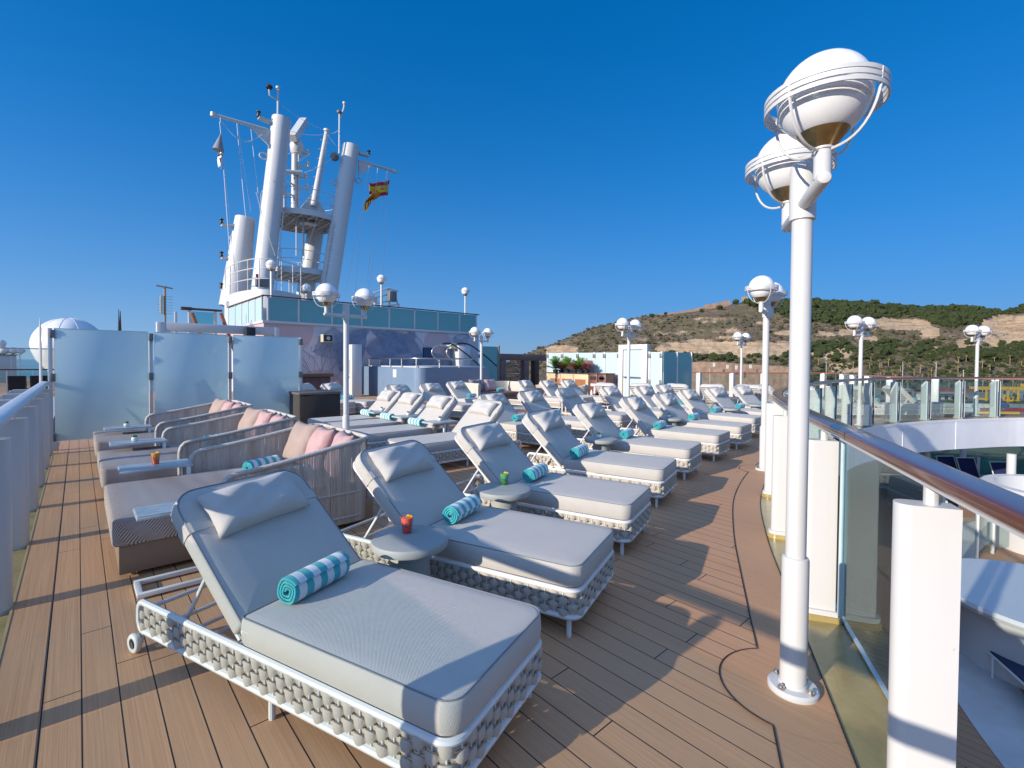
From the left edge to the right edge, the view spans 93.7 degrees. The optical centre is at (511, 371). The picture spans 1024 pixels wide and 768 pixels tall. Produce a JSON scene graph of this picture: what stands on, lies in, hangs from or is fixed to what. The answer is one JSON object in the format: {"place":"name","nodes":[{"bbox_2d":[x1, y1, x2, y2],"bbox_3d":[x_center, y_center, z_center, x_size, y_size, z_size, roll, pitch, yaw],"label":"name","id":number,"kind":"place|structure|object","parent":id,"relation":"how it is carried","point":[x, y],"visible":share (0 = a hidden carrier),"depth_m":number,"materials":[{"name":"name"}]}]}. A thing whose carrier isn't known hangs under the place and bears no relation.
{"place":"outdoors","nodes":[
{"label":"outdoors","id":0,"kind":"place"},
{"bbox_2d":[17,359,479,390],"bbox_3d":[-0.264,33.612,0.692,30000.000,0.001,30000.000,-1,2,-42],"label":"sea","id":1,"kind":"structure","parent":0,"point":[29,363],"depth_m":1511.41,"materials":[{"name":"liquid"}]},
{"bbox_2d":[0,0,1023,361],"label":"sky","id":2,"kind":"structure","parent":0,"point":[572,166],"materials":[{"name":"blue"}]},
{"bbox_2d":[33,391,1023,767],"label":"deck","id":3,"kind":"structure","parent":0,"point":[629,669],"depth_m":2.50,"materials":[{"name":"brown wood"}]},
{"bbox_2d":[0,456,50,644],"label":"port waterway","id":4,"kind":"object","parent":3,"relation":"on","point":[18,556],"depth_m":3.81,"materials":[{"name":"paint"}]},
{"bbox_2d":[0,381,52,615],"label":"port railing","id":5,"kind":"object","parent":4,"relation":"on","point":[26,434],"visible":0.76,"depth_m":4.11,"materials":[{"name":"white paint"}]},
{"bbox_2d":[0,452,67,767],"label":"port margin","id":6,"kind":"object","parent":3,"relation":"on","point":[22,660],"visible":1,"depth_m":2.77,"materials":[{"name":"brown wood"}]},
{"bbox_2d":[0,454,52,657],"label":"port caulking","id":7,"kind":"object","parent":6,"relation":"on","point":[11,610],"visible":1,"depth_m":3.52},
{"bbox_2d":[118,459,192,474],"bbox_3d":[-3.567,1.206,4.811,0.581,0.550,0.330,-1,2,-42],"label":"side table","id":8,"kind":"object","parent":3,"relation":"on","point":[185,464],"visible":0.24,"depth_m":4.76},
{"bbox_2d":[133,501,202,598],"bbox_3d":[-2.380,1.243,3.498,0.581,0.550,0.290,-1,2,-42],"label":"tray table","id":9,"kind":"object","parent":3,"relation":"on","point":[149,512],"visible":0.39,"depth_m":3.37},
{"bbox_2d":[93,400,252,455],"bbox_3d":[-5.504,0.983,7.861,2.024,0.865,1.482,-1,2,-42],"label":"daybed","id":10,"kind":"object","parent":3,"relation":"on","point":[160,422],"visible":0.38,"depth_m":7.52,"materials":[{"name":"fabric"}]},
{"bbox_2d":[47,328,302,450],"bbox_3d":[-6.495,0.297,9.778,4.280,2.142,0.140,-1,2,-42],"label":"frosted screen","id":11,"kind":"object","parent":3,"relation":"on","point":[99,378],"visible":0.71,"depth_m":9.33,"materials":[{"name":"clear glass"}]},
{"bbox_2d":[97,409,296,491],"bbox_3d":[-4.029,1.028,6.229,2.024,0.865,1.482,-1,2,-42],"label":"daybed","id":12,"kind":"object","parent":3,"relation":"on","point":[109,462],"visible":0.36,"depth_m":5.88,"materials":[{"name":"wicker"}]},
{"bbox_2d":[109,437,167,447],"bbox_3d":[-4.808,1.168,6.183,0.581,0.550,0.330,-1,2,-42],"label":"side table","id":13,"kind":"object","parent":12,"relation":"on","point":[162,441],"visible":0.4,"depth_m":6.13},
{"bbox_2d":[237,406,264,433],"bbox_3d":[-3.810,0.761,6.999,0.500,0.500,0.208,1,-20,40],"label":"throw cushion","id":14,"kind":"object","parent":12,"relation":"on","point":[249,417],"visible":0.39,"depth_m":6.90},
{"bbox_2d":[174,307,232,350],"bbox_3d":[-13.361,-0.813,20.984,2.078,3.791,1.825,-1,2,-42],"label":"glazed stair head","id":15,"kind":"object","parent":3,"relation":"on","point":[193,317],"visible":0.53,"depth_m":20.54},
{"bbox_2d":[104,423,372,574],"bbox_3d":[-2.591,1.072,4.638,2.024,0.865,1.472,-1,2,-42],"label":"daybed","id":16,"kind":"object","parent":3,"relation":"on","point":[338,487],"visible":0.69,"depth_m":4.42,"materials":[{"name":"fabric"}]},
{"bbox_2d":[243,455,281,469],"bbox_3d":[-2.596,0.961,5.002,0.128,0.135,0.368,43,17,17],"label":"rolled towel","id":17,"kind":"object","parent":16,"relation":"on","point":[249,464],"visible":0.65,"depth_m":4.92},
{"bbox_2d":[282,420,320,463],"bbox_3d":[-2.369,0.805,5.405,0.500,0.500,0.203,1,-20,40],"label":"throw cushion","id":18,"kind":"object","parent":16,"relation":"on","point":[301,433],"visible":0.6,"depth_m":5.31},
{"bbox_2d":[303,425,335,469],"bbox_3d":[-2.076,0.822,5.171,0.206,0.480,0.480,26,-14,-34],"label":"throw cushion","id":19,"kind":"object","parent":16,"relation":"on","point":[322,437],"visible":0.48,"depth_m":5.03,"materials":[{"name":"pink fabric"}]},
{"bbox_2d":[324,430,354,468],"bbox_3d":[-1.739,0.836,4.842,0.210,0.470,0.470,25,-11,-28],"label":"throw cushion","id":20,"kind":"object","parent":16,"relation":"on","point":[343,436],"visible":0.28,"depth_m":4.73,"materials":[{"name":"pink fabric"}]},
{"bbox_2d":[289,389,340,423],"bbox_3d":[-4.617,0.889,11.155,0.953,0.870,0.940,-1,2,-42],"label":"storage box","id":21,"kind":"object","parent":3,"relation":"on","point":[305,405],"visible":0.58,"depth_m":10.79,"materials":[{"name":"wicker"}]},
{"bbox_2d":[302,373,333,389],"bbox_3d":[-7.819,0.633,17.758,2.081,1.120,1.000,-1,2,-42],"label":"bar counter","id":22,"kind":"object","parent":3,"relation":"on","point":[316,380],"visible":0.3,"depth_m":17.77,"materials":[{"name":"brown wood"}]},
{"bbox_2d":[302,383,355,414],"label":"sun lounger","id":23,"kind":"object","parent":3,"relation":"on","point":[309,386],"visible":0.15,"depth_m":13.70,"materials":[{"name":"fabric"}]},
{"bbox_2d":[127,470,542,767],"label":"sun lounger","id":24,"kind":"object","parent":3,"relation":"on","point":[421,662],"visible":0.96,"depth_m":2.17,"materials":[{"name":"fabric"}]},
{"bbox_2d":[277,551,350,604],"bbox_3d":[-1.008,1.050,2.463,0.128,0.135,0.368,1,1,24],"label":"rolled towel","id":25,"kind":"object","parent":24,"relation":"on","point":[298,585],"visible":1,"depth_m":2.38,"materials":[{"name":"fabric"}]},
{"bbox_2d":[206,294,479,393],"bbox_3d":[-10.217,-1.222,28.476,11.566,4.350,12.110,-1,2,-42],"label":"deckhouse","id":26,"kind":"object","parent":3,"relation":"on","point":[382,331],"visible":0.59,"depth_m":23.29,"materials":[{"name":"white paint"}]},
{"bbox_2d":[156,322,278,336],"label":"white beam","id":27,"kind":"structure","parent":26,"relation":"attached to","point":[205,328],"depth_m":13.82,"materials":[{"name":"metal"}]},
{"bbox_2d":[210,84,396,324],"bbox_3d":[-12.700,-9.392,28.573,7.008,14.243,10.126,1,1,23],"label":"ship mast","id":28,"kind":"object","parent":26,"relation":"on","point":[312,219],"visible":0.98,"depth_m":27.80,"materials":[{"name":"metal"}]},
{"bbox_2d":[369,180,389,195],"bbox_3d":[-8.403,-11.666,30.355,1.495,1.296,0.483,-1,2,-42],"label":"national flag","id":29,"kind":"object","parent":28,"relation":"attached to","point":[380,188],"visible":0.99,"depth_m":30.33,"materials":[{"name":"red fabric"}]},
{"bbox_2d":[373,287,399,307],"bbox_3d":[-6.715,-3.976,25.943,1.606,1.224,0.450,-1,2,-42],"label":"searchlight frame","id":30,"kind":"object","parent":26,"relation":"on","point":[391,296],"visible":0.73,"depth_m":25.94,"materials":[{"name":"white paint"}]},
{"bbox_2d":[312,283,377,429],"bbox_3d":[-2.854,-0.024,8.259,0.440,2.891,1.150,2,2,42],"label":"lamp post","id":31,"kind":"object","parent":3,"relation":"on","point":[327,295],"visible":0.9,"depth_m":8.22,"materials":[{"name":"metal"}]},
{"bbox_2d":[320,382,375,412],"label":"sun lounger","id":32,"kind":"object","parent":3,"relation":"on","point":[360,404],"visible":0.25,"depth_m":14.48,"materials":[{"name":"fabric"}]},
{"bbox_2d":[307,390,402,423],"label":"sun lounger","id":33,"kind":"object","parent":3,"relation":"on","point":[386,400],"visible":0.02,"depth_m":10.23,"materials":[{"name":"fabric"}]},
{"bbox_2d":[349,344,361,396],"bbox_3d":[-7.185,-0.045,21.616,0.478,2.326,0.900,-1,2,-42],"label":"louvred locker","id":34,"kind":"object","parent":3,"relation":"on","point":[355,370],"visible":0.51,"depth_m":21.27,"materials":[{"name":"metal"}]},
{"bbox_2d":[325,392,440,428],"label":"sun lounger","id":35,"kind":"object","parent":3,"relation":"on","point":[411,402],"visible":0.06,"depth_m":9.55,"materials":[{"name":"fabric"}]},
{"bbox_2d":[349,395,457,448],"bbox_3d":[-1.769,0.943,8.701,2.190,0.969,0.822,-1,2,-42],"label":"sun lounger","id":36,"kind":"object","parent":3,"relation":"on","point":[435,407],"visible":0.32,"depth_m":8.56,"materials":[{"name":"fabric"}]},
{"bbox_2d":[370,525,447,576],"bbox_3d":[-0.639,1.293,3.004,0.476,0.520,0.476,-1,2,-42],"label":"side table","id":37,"kind":"object","parent":3,"relation":"on","point":[416,548],"visible":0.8,"depth_m":2.91,"materials":[{"name":"grey plastic"}]},
{"bbox_2d":[384,384,449,418],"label":"sun lounger","id":38,"kind":"object","parent":3,"relation":"on","point":[403,388],"visible":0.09,"depth_m":12.92,"materials":[{"name":"fabric"}]},
{"bbox_2d":[363,358,487,400],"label":"raised pool","id":39,"kind":"structure","parent":3,"relation":"on","point":[378,379],"depth_m":20.74,"materials":[{"name":"blue tile"}]},
{"bbox_2d":[419,383,472,418],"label":"sun lounger","id":40,"kind":"object","parent":3,"relation":"on","point":[430,390],"visible":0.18,"depth_m":13.82,"materials":[{"name":"fabric"}]},
{"bbox_2d":[386,399,523,465],"bbox_3d":[-0.870,0.969,7.707,2.190,0.972,0.822,-1,2,-42],"label":"sun lounger","id":41,"kind":"object","parent":3,"relation":"on","point":[444,447],"visible":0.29,"depth_m":7.59,"materials":[{"name":"fabric"}]},
{"bbox_2d":[452,346,470,365],"bbox_3d":[-2.761,-0.179,26.460,0.830,2.464,0.642,-1,2,-42],"label":"equipment cabinet","id":42,"kind":"object","parent":3,"relation":"on","point":[457,353],"visible":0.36,"depth_m":26.20,"materials":[{"name":"metal"}]},
{"bbox_2d":[446,381,477,402],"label":"sun lounger","id":43,"kind":"object","parent":3,"relation":"on","point":[459,390],"visible":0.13,"depth_m":15.60,"materials":[{"name":"fabric"}]},
{"bbox_2d":[341,440,614,637],"bbox_3d":[-0.393,1.067,3.604,2.190,0.952,0.822,1,1,28],"label":"sun lounger","id":44,"kind":"object","parent":3,"relation":"on","point":[410,477],"visible":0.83,"depth_m":3.24,"materials":[{"name":"fabric"}]},
{"bbox_2d":[442,494,481,523],"bbox_3d":[-0.372,1.030,3.615,0.128,0.135,0.368,33,14,20],"label":"rolled towel","id":45,"kind":"object","parent":44,"relation":"on","point":[455,512],"visible":1,"depth_m":3.51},
{"bbox_2d":[469,327,493,381],"bbox_3d":[-1.160,-0.213,18.105,0.440,2.891,1.150,1,2,40],"label":"lamp post","id":46,"kind":"object","parent":3,"relation":"on","point":[486,332],"visible":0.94,"depth_m":18.06,"materials":[{"name":"metal"}]},
{"bbox_2d":[482,346,499,380],"bbox_3d":[-1.147,-0.156,25.656,1.195,2.476,0.120,-1,2,-42],"label":"stair screen","id":47,"kind":"object","parent":3,"relation":"on","point":[492,353],"visible":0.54,"depth_m":25.73,"materials":[{"name":"teal glass"}]},
{"bbox_2d":[464,381,521,400],"bbox_3d":[-0.730,0.804,17.992,2.554,0.820,1.341,-1,2,-42],"label":"wicker sofa","id":48,"kind":"object","parent":3,"relation":"on","point":[512,390],"visible":0.29,"depth_m":18.06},
{"bbox_2d":[476,482,530,510],"bbox_3d":[-0.076,1.274,4.186,0.476,0.520,0.476,0,1,-9],"label":"side table","id":49,"kind":"object","parent":3,"relation":"on","point":[509,495],"visible":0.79,"depth_m":4.08,"materials":[{"name":"grey plastic"}]},
{"bbox_2d":[478,354,546,385],"bbox_3d":[0.268,-0.128,33.812,7.309,2.107,5.200,-1,2,-42],"label":"pergola","id":50,"kind":"object","parent":3,"relation":"on","point":[525,359],"visible":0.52,"depth_m":30.80,"materials":[{"name":"brown wood"}]},
{"bbox_2d":[477,393,571,444],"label":"sun lounger","id":51,"kind":"object","parent":3,"relation":"on","point":[518,430],"visible":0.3,"depth_m":9.20,"materials":[{"name":"fabric"}]},
{"bbox_2d":[509,380,564,408],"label":"sun lounger","id":52,"kind":"object","parent":3,"relation":"on","point":[552,401],"visible":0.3,"depth_m":16.58,"materials":[{"name":"fabric"}]},
{"bbox_2d":[455,421,650,555],"bbox_3d":[0.222,1.044,4.833,2.190,0.958,0.822,1,1,30],"label":"sun lounger","id":53,"kind":"object","parent":3,"relation":"on","point":[490,449],"visible":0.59,"depth_m":4.49,"materials":[{"name":"fabric"}]},
{"bbox_2d":[522,462,547,481],"bbox_3d":[0.236,1.010,4.825,0.135,0.128,0.368,-32,-13,23],"label":"rolled towel","id":54,"kind":"object","parent":53,"relation":"on","point":[534,472],"visible":1,"depth_m":4.70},
{"bbox_2d":[517,390,591,437],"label":"sun lounger","id":55,"kind":"object","parent":3,"relation":"on","point":[532,400],"visible":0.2,"depth_m":10.51,"materials":[{"name":"fabric"}]},
{"bbox_2d":[539,380,592,408],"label":"sun lounger","id":56,"kind":"object","parent":3,"relation":"on","point":[550,387],"visible":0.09,"depth_m":16.89,"materials":[{"name":"fabric"}]},
{"bbox_2d":[546,372,588,394],"bbox_3d":[2.515,0.636,20.336,0.650,1.170,2.330,-1,2,-42],"label":"planter counter","id":57,"kind":"object","parent":3,"relation":"on","point":[580,379],"visible":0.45,"depth_m":19.98,"materials":[{"name":"brown wood"}]},
{"bbox_2d":[561,380,602,402],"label":"sun lounger","id":58,"kind":"object","parent":3,"relation":"on","point":[568,383],"visible":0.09,"depth_m":17.24,"materials":[{"name":"fabric"}]},
{"bbox_2d":[555,387,634,428],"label":"sun lounger","id":59,"kind":"object","parent":3,"relation":"on","point":[569,398],"visible":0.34,"depth_m":11.62,"materials":[{"name":"fabric"}]},
{"bbox_2d":[522,409,676,507],"bbox_3d":[0.928,1.015,6.179,2.190,0.970,0.822,1,1,31],"label":"sun lounger","id":60,"kind":"object","parent":3,"relation":"on","point":[554,436],"visible":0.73,"depth_m":5.89,"materials":[{"name":"fabric"}]},
{"bbox_2d":[584,436,617,450],"bbox_3d":[1.289,1.227,6.970,0.476,0.520,0.476,1,1,23],"label":"side table","id":61,"kind":"object","parent":3,"relation":"on","point":[602,443],"visible":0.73,"depth_m":6.85,"materials":[{"name":"grey plastic"}]},
{"bbox_2d":[546,344,692,396],"bbox_3d":[4.327,0.071,20.532,2.250,2.320,5.975,-1,2,-42],"label":"glass screen","id":62,"kind":"object","parent":3,"relation":"on","point":[653,369],"visible":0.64,"depth_m":18.61,"materials":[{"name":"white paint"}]},
{"bbox_2d":[623,350,641,396],"bbox_3d":[4.659,0.189,18.585,0.130,2.050,0.867,-1,2,-42],"label":"door","id":63,"kind":"structure","parent":62,"relation":"in","point":[635,355],"depth_m":18.58,"materials":[{"name":"white paint"}]},
{"bbox_2d":[615,318,642,396],"bbox_3d":[3.397,-0.093,13.989,0.440,2.891,1.150,2,2,44],"label":"lamp post","id":64,"kind":"object","parent":3,"relation":"on","point":[623,324],"visible":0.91,"depth_m":13.95,"materials":[{"name":"metal"}]},
{"bbox_2d":[599,386,664,420],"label":"sun lounger","id":65,"kind":"object","parent":3,"relation":"on","point":[612,395],"visible":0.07,"depth_m":12.73,"materials":[{"name":"fabric"}]},
{"bbox_2d":[572,401,701,480],"bbox_3d":[1.740,0.993,7.473,2.190,0.973,0.822,1,1,34],"label":"sun lounger","id":66,"kind":"object","parent":3,"relation":"on","point":[593,417],"visible":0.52,"depth_m":7.13,"materials":[{"name":"fabric"}]},
{"bbox_2d":[633,385,692,414],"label":"sun lounger","id":67,"kind":"object","parent":3,"relation":"on","point":[646,393],"visible":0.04,"depth_m":13.12,"materials":[{"name":"fabric"}]},
{"bbox_2d":[619,396,729,461],"bbox_3d":[2.763,0.972,8.812,2.190,0.977,0.822,1,2,39],"label":"sun lounger","id":68,"kind":"object","parent":3,"relation":"on","point":[644,418],"visible":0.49,"depth_m":8.49,"materials":[{"name":"fabric"}]},
{"bbox_2d":[653,384,720,411],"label":"sun lounger","id":69,"kind":"object","parent":3,"relation":"on","point":[662,388],"visible":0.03,"depth_m":14.13,"materials":[{"name":"fabric"}]},
{"bbox_2d":[636,392,751,449],"bbox_3d":[3.702,0.958,9.939,2.190,0.974,0.822,2,2,42],"label":"sun lounger","id":70,"kind":"object","parent":3,"relation":"on","point":[666,403],"visible":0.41,"depth_m":9.58,"materials":[{"name":"fabric"}]},
{"bbox_2d":[677,389,760,434],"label":"sun lounger","id":71,"kind":"object","parent":3,"relation":"on","point":[692,400],"visible":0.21,"depth_m":11.25,"materials":[{"name":"fabric"}]},
{"bbox_2d":[700,384,739,404],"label":"sun lounger","id":72,"kind":"object","parent":3,"relation":"on","point":[706,398],"visible":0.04,"depth_m":15.13,"materials":[{"name":"fabric"}]},
{"bbox_2d":[704,387,760,414],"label":"sun lounger","id":73,"kind":"object","parent":3,"relation":"on","point":[718,396],"visible":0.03,"depth_m":12.71,"materials":[{"name":"fabric"}]},
{"bbox_2d":[732,332,751,383],"bbox_3d":[9.461,-0.165,19.807,1.150,2.891,0.440,-1,2,-40],"label":"lamp post","id":74,"kind":"object","parent":3,"relation":"on","point":[739,336],"visible":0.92,"depth_m":19.76,"materials":[{"name":"metal"}]},
{"bbox_2d":[730,385,760,408],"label":"sun lounger","id":75,"kind":"object","parent":3,"relation":"on","point":[743,394],"visible":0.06,"depth_m":13.75,"materials":[{"name":"fabric"}]},
{"bbox_2d":[720,649,845,742],"bbox_3d":[1.395,1.577,2.383,0.670,0.001,0.670,-1,2,-42],"label":"deck margin pad","id":76,"kind":"object","parent":3,"relation":"on","point":[744,674],"visible":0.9,"depth_m":2.31,"materials":[{"name":"brown wood"}]},
{"bbox_2d":[745,48,890,704],"bbox_3d":[1.406,0.131,2.353,0.440,2.891,1.150,1,1,20],"label":"lamp post","id":77,"kind":"object","parent":76,"relation":"on","point":[824,103],"visible":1,"depth_m":2.31,"materials":[{"name":"metal"}]},
{"bbox_2d":[719,416,983,767],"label":"deck seam","id":78,"kind":"object","parent":3,"relation":"on","point":[781,766],"visible":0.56,"depth_m":2.69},
{"bbox_2d":[692,372,1023,412],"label":"starboard railing","id":79,"kind":"object","parent":3,"relation":"on","point":[935,395],"visible":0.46,"depth_m":22.37,"materials":[{"name":"metal"}]},
{"bbox_2d":[733,416,1011,767],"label":"deck margin","id":80,"kind":"object","parent":3,"relation":"on","point":[761,576],"visible":0.49,"depth_m":3.39,"materials":[{"name":"brown wood"}]},
{"bbox_2d":[739,465,764,473],"bbox_3d":[3.824,1.494,7.301,0.670,0.001,0.670,-1,2,-42],"label":"deck margin pad","id":81,"kind":"object","parent":80,"relation":"on","point":[750,468],"visible":0.46,"depth_m":7.32,"materials":[{"name":"brown wood"}]},
{"bbox_2d":[745,275,787,470],"bbox_3d":[3.836,0.049,7.271,0.440,2.891,1.150,1,2,39],"label":"lamp post","id":82,"kind":"object","parent":81,"relation":"on","point":[767,293],"visible":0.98,"depth_m":7.23,"materials":[{"name":"metal"}]},
{"bbox_2d":[760,417,987,767],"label":"deck edge seam","id":83,"kind":"object","parent":3,"relation":"on","point":[852,754],"visible":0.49,"depth_m":2.39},
{"bbox_2d":[853,386,919,418],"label":"sun lounger","id":84,"kind":"object","parent":3,"relation":"on","point":[907,408],"visible":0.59,"depth_m":14.39,"materials":[{"name":"fabric"}]},
{"bbox_2d":[761,377,1023,767],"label":"curved railing","id":85,"kind":"object","parent":3,"relation":"on","point":[926,560],"visible":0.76,"depth_m":1.66,"materials":[{"name":"white wood"}]},
{"bbox_2d":[761,417,1023,767],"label":"waterway","id":86,"kind":"object","parent":3,"relation":"on","point":[859,698],"visible":0.37,"depth_m":2.41,"materials":[{"name":"paint"}]},
{"bbox_2d":[882,385,953,416],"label":"sun lounger","id":87,"kind":"object","parent":3,"relation":"on","point":[937,407],"visible":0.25,"depth_m":14.74,"materials":[{"name":"fabric"}]},
{"bbox_2d":[835,418,1023,699],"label":"deck fascia","id":88,"kind":"structure","parent":3,"relation":"attached to","point":[928,436],"depth_m":13.87,"materials":[{"name":"paint"}]},
{"bbox_2d":[963,325,992,415],"bbox_3d":[14.849,-0.031,15.337,1.150,2.891,0.440,0,1,-25],"label":"lamp post","id":89,"kind":"object","parent":3,"relation":"on","point":[976,332],"visible":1,"depth_m":15.30,"materials":[{"name":"metal"}]},
{"bbox_2d":[506,304,1023,390],"bbox_3d":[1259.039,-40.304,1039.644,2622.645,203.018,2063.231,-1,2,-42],"label":"hill","id":90,"kind":"structure","parent":0,"point":[1008,328],"depth_m":772.10,"materials":[{"name":"plant"}]},
{"bbox_2d":[506,304,1023,390],"bbox_3d":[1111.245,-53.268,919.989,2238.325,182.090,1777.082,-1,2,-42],"label":"hillside scrub","id":91,"kind":"object","parent":90,"relation":"on","point":[902,332],"visible":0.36,"depth_m":771.98,"materials":[{"name":"green plant"}]},
{"bbox_2d":[665,297,1023,383],"bbox_3d":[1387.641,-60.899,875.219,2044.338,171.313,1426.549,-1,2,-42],"label":"pine wood","id":92,"kind":"object","parent":90,"relation":"on","point":[945,315],"visible":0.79,"depth_m":721.32,"materials":[{"name":"green plant"}]},
{"bbox_2d":[702,390,1023,413],"bbox_3d":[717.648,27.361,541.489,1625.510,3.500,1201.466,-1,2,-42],"label":"quay","id":93,"kind":"structure","parent":0,"point":[968,394],"depth_m":464.65,"materials":[{"name":"concrete"}]},
{"bbox_2d":[692,362,787,390],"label":"retaining wall","id":94,"kind":"structure","parent":93,"relation":"on","point":[776,381],"depth_m":530.17,"materials":[{"name":"brown stone"}]},
{"bbox_2d":[836,447,1023,767],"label":"pool deck","id":95,"kind":"structure","parent":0,"point":[874,488],"depth_m":11.03,"materials":[{"name":"wood"}]},
{"bbox_2d":[0,379,54,433],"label":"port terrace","id":96,"kind":"structure","parent":95,"relation":"on","point":[2,388],"depth_m":27.33,"materials":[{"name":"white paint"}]},
{"bbox_2d":[0,354,17,382],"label":"terrace wall","id":97,"kind":"structure","parent":96,"relation":"on","point":[7,361],"depth_m":37.33,"materials":[{"name":"white paint"}]},
{"bbox_2d":[7,376,28,391],"bbox_3d":[-25.401,0.708,24.709,0.674,1.025,1.757,-1,2,-42],"label":"charcoal chair","id":98,"kind":"object","parent":96,"relation":"on","point":[17,382],"visible":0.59,"depth_m":24.15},
{"bbox_2d":[29,318,97,372],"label":"radome","id":99,"kind":"object","parent":96,"relation":"attached to","point":[69,323],"visible":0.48,"depth_m":42.17,"materials":[{"name":"white paint"}]},
{"bbox_2d":[956,457,979,477],"bbox_3d":[16.427,3.647,16.559,0.674,1.025,1.757,0,1,0],"label":"navy chair","id":100,"kind":"object","parent":95,"relation":"on","point":[968,465],"visible":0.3,"depth_m":17.31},
{"bbox_2d":[962,514,994,558],"bbox_3d":[12.287,3.723,11.364,5.103,1.020,0.409,0,1,-14],"label":"glass fence","id":101,"kind":"object","parent":95,"relation":"on","point":[977,537],"visible":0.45,"depth_m":10.86,"materials":[{"name":"white paint"}]},
{"bbox_2d":[958,521,1023,767],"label":"pool deck band","id":102,"kind":"object","parent":95,"relation":"on","point":[992,708],"visible":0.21,"depth_m":6.17,"materials":[{"name":"paint"}]},
{"bbox_2d":[1006,453,1016,473],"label":"deck column","id":103,"kind":"structure","parent":102,"relation":"on","point":[1011,461],"depth_m":13.44,"materials":[{"name":"metal"}]},
{"bbox_2d":[959,558,1023,689],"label":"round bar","id":104,"kind":"object","parent":95,"relation":"on","point":[992,607],"visible":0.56,"depth_m":6.97,"materials":[{"name":"white paint"}]},
{"bbox_2d":[979,474,1023,554],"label":"hot tub","id":105,"kind":"object","parent":95,"relation":"on","point":[1004,538],"visible":0.5,"depth_m":11.89,"materials":[{"name":"white paint"}]},
{"bbox_2d":[986,650,1023,685],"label":"navy chair","id":106,"kind":"object","parent":95,"relation":"on","point":[1015,670],"visible":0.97,"depth_m":6.50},
{"label":"deck margin pad","id":107,"kind":"structure","parent":0,"visible":0},
{"bbox_2d":[844,315,877,425],"bbox_3d":[9.245,-0.021,12.739,1.150,2.891,0.440,0,1,-30],"label":"lamp post","id":108,"kind":"object","parent":107,"relation":"on","point":[854,323],"visible":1,"depth_m":12.70,"materials":[{"name":"metal"}]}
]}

